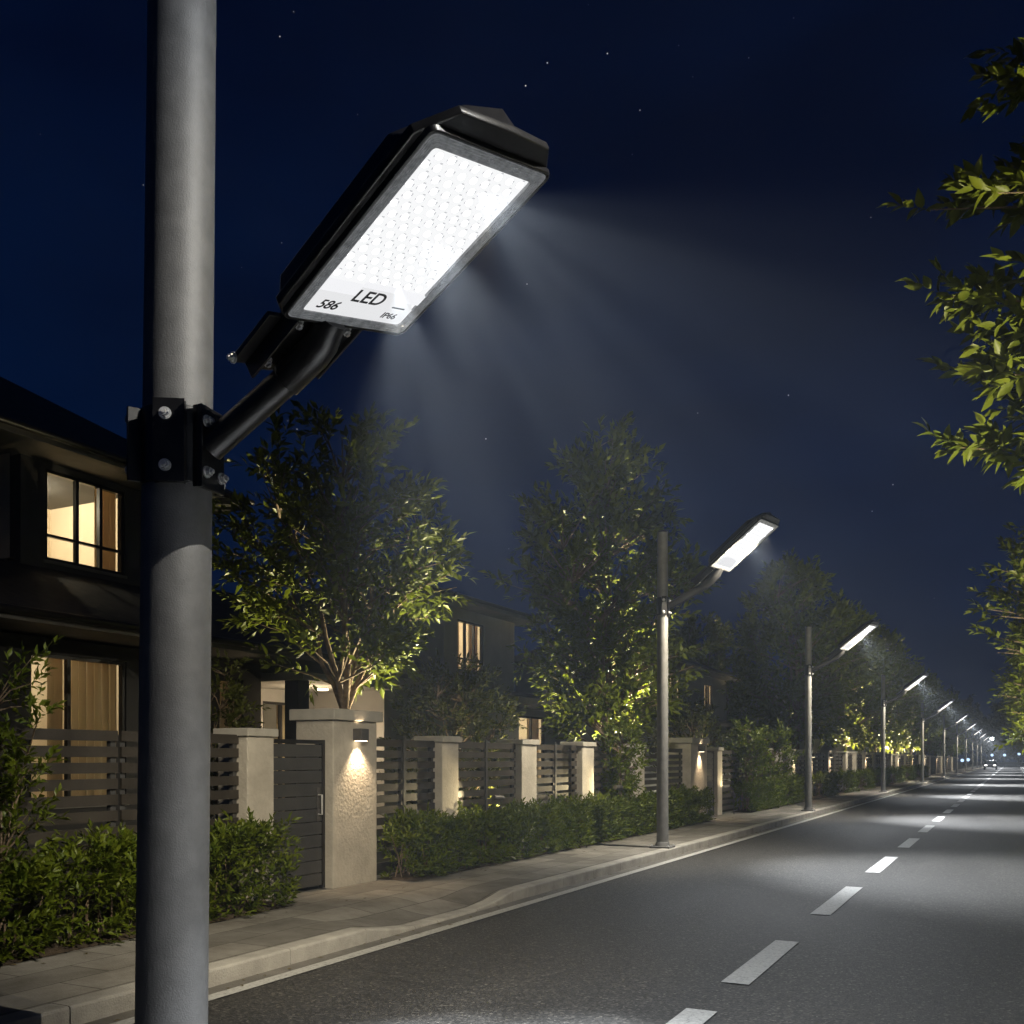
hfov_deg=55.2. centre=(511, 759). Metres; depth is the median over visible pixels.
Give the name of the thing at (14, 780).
tall shrub
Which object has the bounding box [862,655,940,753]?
street tree
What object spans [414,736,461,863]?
stone pier
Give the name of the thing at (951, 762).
stone pier
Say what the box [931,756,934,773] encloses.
slat fence
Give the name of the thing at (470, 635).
window
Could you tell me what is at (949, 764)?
slat fence
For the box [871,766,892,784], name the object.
hedge
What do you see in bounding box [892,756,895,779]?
slat fence
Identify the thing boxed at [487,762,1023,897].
ground
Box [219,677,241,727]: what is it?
window
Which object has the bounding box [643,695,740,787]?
garden bush
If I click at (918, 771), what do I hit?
hedge
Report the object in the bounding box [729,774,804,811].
hedge
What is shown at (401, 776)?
slat fence
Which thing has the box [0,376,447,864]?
detached house
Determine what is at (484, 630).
detached house
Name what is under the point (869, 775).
hedge
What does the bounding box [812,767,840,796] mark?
hedge
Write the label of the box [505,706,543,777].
window
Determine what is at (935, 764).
stone pier
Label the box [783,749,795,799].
stone pier
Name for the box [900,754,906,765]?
stone pier
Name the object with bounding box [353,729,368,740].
wall light
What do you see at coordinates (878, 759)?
slat fence
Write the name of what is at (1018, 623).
street tree
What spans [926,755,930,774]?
stone pier
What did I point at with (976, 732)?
street lamp
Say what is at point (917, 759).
stone pier
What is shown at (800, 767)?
slat fence
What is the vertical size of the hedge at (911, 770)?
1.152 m
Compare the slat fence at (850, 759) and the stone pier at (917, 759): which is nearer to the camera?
the slat fence at (850, 759)
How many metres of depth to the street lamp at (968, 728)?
102.90 m
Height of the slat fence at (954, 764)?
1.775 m
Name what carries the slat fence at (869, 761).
on the pavement
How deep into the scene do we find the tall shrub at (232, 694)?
10.78 m
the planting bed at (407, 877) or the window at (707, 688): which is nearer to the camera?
the planting bed at (407, 877)
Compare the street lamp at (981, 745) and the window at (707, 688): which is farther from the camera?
the street lamp at (981, 745)
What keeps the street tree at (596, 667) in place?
on the garden ground at (379, 872)
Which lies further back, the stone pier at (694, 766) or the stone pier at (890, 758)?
the stone pier at (890, 758)
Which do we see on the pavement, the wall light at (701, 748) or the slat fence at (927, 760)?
the slat fence at (927, 760)
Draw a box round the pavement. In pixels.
[0,765,983,1015]
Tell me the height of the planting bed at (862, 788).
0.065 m
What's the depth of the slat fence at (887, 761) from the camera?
61.66 m
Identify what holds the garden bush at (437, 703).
on the garden ground at (379, 872)
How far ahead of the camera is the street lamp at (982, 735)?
142.08 m
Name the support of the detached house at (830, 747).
on the garden ground at (379, 872)
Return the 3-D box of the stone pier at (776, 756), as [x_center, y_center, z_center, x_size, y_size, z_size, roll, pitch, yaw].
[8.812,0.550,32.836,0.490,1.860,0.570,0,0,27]
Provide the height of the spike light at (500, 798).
0.971 m
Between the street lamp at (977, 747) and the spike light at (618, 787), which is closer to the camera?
the spike light at (618, 787)
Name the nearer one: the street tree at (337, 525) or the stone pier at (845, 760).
the street tree at (337, 525)
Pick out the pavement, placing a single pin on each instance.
(310, 912)
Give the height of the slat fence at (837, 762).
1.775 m
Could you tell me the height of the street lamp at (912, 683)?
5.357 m
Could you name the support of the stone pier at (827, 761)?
on the pavement
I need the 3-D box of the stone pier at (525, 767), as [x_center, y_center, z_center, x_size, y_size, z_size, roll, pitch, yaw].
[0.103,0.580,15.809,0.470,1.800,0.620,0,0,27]
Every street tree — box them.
[212,399,479,708]
[477,411,724,789]
[565,607,681,760]
[668,611,756,722]
[717,547,879,774]
[780,599,934,752]
[840,625,935,752]
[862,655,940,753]
[877,37,1023,494]
[890,663,954,753]
[906,677,958,754]
[918,692,971,755]
[936,689,973,755]
[940,704,974,756]
[963,522,1023,752]
[987,620,1023,754]
[991,672,1023,751]
[995,590,1023,752]
[999,701,1023,755]
[1000,673,1023,741]
[1001,699,1023,753]
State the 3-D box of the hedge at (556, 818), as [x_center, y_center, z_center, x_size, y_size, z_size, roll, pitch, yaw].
[1.531,0.988,17.679,1.121,0.973,13.319,0,0,27]
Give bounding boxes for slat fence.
[0,727,117,936]
[116,731,238,921]
[377,737,434,871]
[458,740,514,855]
[537,742,576,840]
[594,746,630,825]
[644,748,681,823]
[722,749,775,809]
[795,752,804,795]
[813,752,824,795]
[831,753,842,791]
[848,753,851,786]
[857,755,861,787]
[867,754,871,769]
[876,754,880,783]
[885,755,888,767]
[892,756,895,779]
[899,755,903,766]
[907,756,909,774]
[925,756,928,774]
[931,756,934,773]
[937,757,940,772]
[947,757,950,770]
[953,757,955,769]
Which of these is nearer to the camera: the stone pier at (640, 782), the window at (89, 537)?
the window at (89, 537)
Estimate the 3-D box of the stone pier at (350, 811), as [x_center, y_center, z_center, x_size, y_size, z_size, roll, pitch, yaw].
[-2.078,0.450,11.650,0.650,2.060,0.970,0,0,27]
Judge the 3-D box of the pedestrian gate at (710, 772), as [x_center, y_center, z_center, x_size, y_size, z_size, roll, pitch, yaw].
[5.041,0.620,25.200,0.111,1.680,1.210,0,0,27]
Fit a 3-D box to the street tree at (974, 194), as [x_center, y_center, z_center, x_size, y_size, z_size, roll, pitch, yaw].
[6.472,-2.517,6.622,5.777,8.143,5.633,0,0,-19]
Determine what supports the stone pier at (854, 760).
on the pavement
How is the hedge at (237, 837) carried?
on the planting bed at (53, 949)
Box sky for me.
[0,0,1023,761]
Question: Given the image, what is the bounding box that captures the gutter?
[84,768,981,1023]
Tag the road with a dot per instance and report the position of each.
(927, 927)
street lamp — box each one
[124,0,549,1023]
[650,512,779,848]
[801,619,879,810]
[879,672,928,791]
[919,699,953,781]
[942,713,968,776]
[956,722,976,772]
[965,728,982,770]
[971,733,986,769]
[977,736,989,767]
[980,738,991,766]
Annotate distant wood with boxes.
[776,672,1023,765]
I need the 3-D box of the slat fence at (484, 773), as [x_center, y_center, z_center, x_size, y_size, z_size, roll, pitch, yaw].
[-0.416,0.593,14.653,0.092,1.775,1.960,0,0,27]
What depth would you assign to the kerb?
8.16 m
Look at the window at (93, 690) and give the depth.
14.57 m
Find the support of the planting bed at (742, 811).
on the pavement
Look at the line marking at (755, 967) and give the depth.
8.08 m
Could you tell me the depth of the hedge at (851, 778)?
42.90 m
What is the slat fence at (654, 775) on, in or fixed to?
on the pavement
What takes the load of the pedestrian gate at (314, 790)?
attached to the stone pier at (350, 811)
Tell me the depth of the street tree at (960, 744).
140.40 m
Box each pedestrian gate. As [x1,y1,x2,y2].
[274,739,324,892]
[707,751,713,813]
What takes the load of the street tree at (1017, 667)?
on the ground at (960, 763)
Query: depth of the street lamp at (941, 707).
63.28 m
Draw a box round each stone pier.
[213,728,278,902]
[289,708,382,888]
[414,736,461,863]
[497,739,539,851]
[560,742,595,836]
[617,744,646,796]
[668,738,709,816]
[707,747,723,814]
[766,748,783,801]
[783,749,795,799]
[797,749,813,795]
[817,750,831,786]
[836,751,848,790]
[848,752,857,787]
[857,752,867,786]
[867,753,875,784]
[885,753,892,782]
[892,754,899,780]
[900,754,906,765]
[907,754,912,765]
[913,755,919,764]
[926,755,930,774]
[932,756,936,773]
[937,756,942,772]
[949,756,952,770]
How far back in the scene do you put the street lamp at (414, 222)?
4.72 m
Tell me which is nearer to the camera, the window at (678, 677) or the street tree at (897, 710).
the window at (678, 677)
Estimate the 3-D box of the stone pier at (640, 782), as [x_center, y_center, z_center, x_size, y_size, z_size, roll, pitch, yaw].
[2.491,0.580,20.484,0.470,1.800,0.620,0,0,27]
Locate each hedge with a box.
[0,806,304,963]
[377,783,715,877]
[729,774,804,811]
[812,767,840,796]
[833,765,860,792]
[856,765,877,788]
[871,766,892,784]
[885,766,906,782]
[901,765,917,779]
[915,763,929,776]
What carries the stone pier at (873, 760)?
on the pavement
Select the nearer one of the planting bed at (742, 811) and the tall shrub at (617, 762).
the tall shrub at (617, 762)
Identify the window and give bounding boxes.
[0,453,126,578]
[27,652,128,810]
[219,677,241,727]
[263,701,284,811]
[457,619,482,674]
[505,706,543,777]
[670,677,679,704]
[704,684,711,712]
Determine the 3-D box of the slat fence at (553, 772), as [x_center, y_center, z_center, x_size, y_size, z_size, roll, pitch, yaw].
[0.717,0.593,16.870,0.092,1.775,1.880,0,0,27]
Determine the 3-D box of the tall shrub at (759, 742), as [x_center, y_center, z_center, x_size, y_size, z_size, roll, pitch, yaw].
[6.675,0.124,27.944,1.591,2.800,1.750,0,0,-10]
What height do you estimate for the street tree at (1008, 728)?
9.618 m
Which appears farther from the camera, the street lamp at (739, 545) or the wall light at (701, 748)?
the wall light at (701, 748)
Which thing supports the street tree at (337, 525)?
on the garden ground at (379, 872)
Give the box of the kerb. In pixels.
[0,767,983,1023]
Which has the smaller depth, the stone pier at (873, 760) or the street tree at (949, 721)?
the stone pier at (873, 760)
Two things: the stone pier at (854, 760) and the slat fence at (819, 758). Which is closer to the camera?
the slat fence at (819, 758)
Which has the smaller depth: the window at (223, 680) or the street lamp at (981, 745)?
the window at (223, 680)
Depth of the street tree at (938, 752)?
110.21 m
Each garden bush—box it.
[378,648,527,811]
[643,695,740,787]
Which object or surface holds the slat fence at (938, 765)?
on the pavement
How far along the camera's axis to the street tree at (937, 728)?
84.66 m
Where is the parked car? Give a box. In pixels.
[984,761,996,769]
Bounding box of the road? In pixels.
[133,764,1023,1023]
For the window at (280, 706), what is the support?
in the detached house at (70, 521)
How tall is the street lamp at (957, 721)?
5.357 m
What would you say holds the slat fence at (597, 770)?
on the pavement
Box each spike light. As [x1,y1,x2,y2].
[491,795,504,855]
[613,785,622,797]
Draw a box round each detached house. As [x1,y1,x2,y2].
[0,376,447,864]
[278,570,580,809]
[514,631,754,796]
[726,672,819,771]
[804,712,863,771]
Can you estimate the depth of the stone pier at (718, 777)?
25.81 m
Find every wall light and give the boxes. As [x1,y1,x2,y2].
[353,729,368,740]
[698,746,704,751]
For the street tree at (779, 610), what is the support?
on the garden ground at (379, 872)
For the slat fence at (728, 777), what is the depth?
27.34 m
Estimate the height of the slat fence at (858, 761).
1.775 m
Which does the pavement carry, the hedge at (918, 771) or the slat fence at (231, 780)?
the slat fence at (231, 780)
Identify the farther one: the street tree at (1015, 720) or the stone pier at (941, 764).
the stone pier at (941, 764)
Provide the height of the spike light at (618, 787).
1.001 m
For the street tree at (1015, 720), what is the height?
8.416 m
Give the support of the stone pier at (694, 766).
on the pavement
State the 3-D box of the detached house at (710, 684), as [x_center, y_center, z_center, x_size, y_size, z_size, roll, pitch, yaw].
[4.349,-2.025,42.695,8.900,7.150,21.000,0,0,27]
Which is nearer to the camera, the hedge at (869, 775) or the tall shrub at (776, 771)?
the tall shrub at (776, 771)
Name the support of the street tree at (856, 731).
on the garden ground at (379, 872)
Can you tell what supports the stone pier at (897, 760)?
on the pavement
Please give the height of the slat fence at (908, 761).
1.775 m
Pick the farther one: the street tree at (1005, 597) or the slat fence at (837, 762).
the slat fence at (837, 762)
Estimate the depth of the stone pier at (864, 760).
51.29 m
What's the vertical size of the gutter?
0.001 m
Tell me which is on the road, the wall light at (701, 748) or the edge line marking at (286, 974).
the edge line marking at (286, 974)
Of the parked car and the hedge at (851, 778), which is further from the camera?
the parked car
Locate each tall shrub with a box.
[0,635,70,892]
[210,648,270,818]
[592,716,656,798]
[719,716,772,808]
[750,718,804,789]
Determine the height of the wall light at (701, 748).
0.148 m
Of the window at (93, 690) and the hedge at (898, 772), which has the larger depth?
the hedge at (898, 772)
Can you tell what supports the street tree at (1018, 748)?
on the ground at (960, 763)
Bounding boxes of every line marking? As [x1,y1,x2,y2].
[111,769,978,1023]
[666,767,1002,1023]
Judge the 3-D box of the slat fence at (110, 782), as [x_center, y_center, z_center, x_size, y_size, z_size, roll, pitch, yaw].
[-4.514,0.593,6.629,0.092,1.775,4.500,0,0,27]
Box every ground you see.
[0,765,978,942]
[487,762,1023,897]
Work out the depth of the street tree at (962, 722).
124.57 m
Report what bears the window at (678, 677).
in the detached house at (710, 684)
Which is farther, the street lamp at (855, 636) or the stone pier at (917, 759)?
the stone pier at (917, 759)
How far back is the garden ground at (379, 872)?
11.05 m
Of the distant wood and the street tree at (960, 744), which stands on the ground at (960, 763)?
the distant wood
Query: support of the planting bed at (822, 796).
on the pavement
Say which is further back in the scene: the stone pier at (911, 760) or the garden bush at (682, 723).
the stone pier at (911, 760)
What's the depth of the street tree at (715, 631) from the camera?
52.28 m
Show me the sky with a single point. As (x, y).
(706, 253)
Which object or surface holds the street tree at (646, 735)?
on the garden ground at (379, 872)
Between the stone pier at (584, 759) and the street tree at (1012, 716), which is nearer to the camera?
the stone pier at (584, 759)
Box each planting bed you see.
[0,900,288,965]
[377,819,708,880]
[733,800,804,812]
[812,791,849,798]
[857,783,893,789]
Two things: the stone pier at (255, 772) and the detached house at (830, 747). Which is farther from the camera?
the detached house at (830, 747)
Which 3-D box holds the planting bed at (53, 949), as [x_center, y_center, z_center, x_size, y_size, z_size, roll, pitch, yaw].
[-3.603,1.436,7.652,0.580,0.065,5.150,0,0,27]
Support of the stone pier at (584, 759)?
on the pavement
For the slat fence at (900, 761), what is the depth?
69.43 m

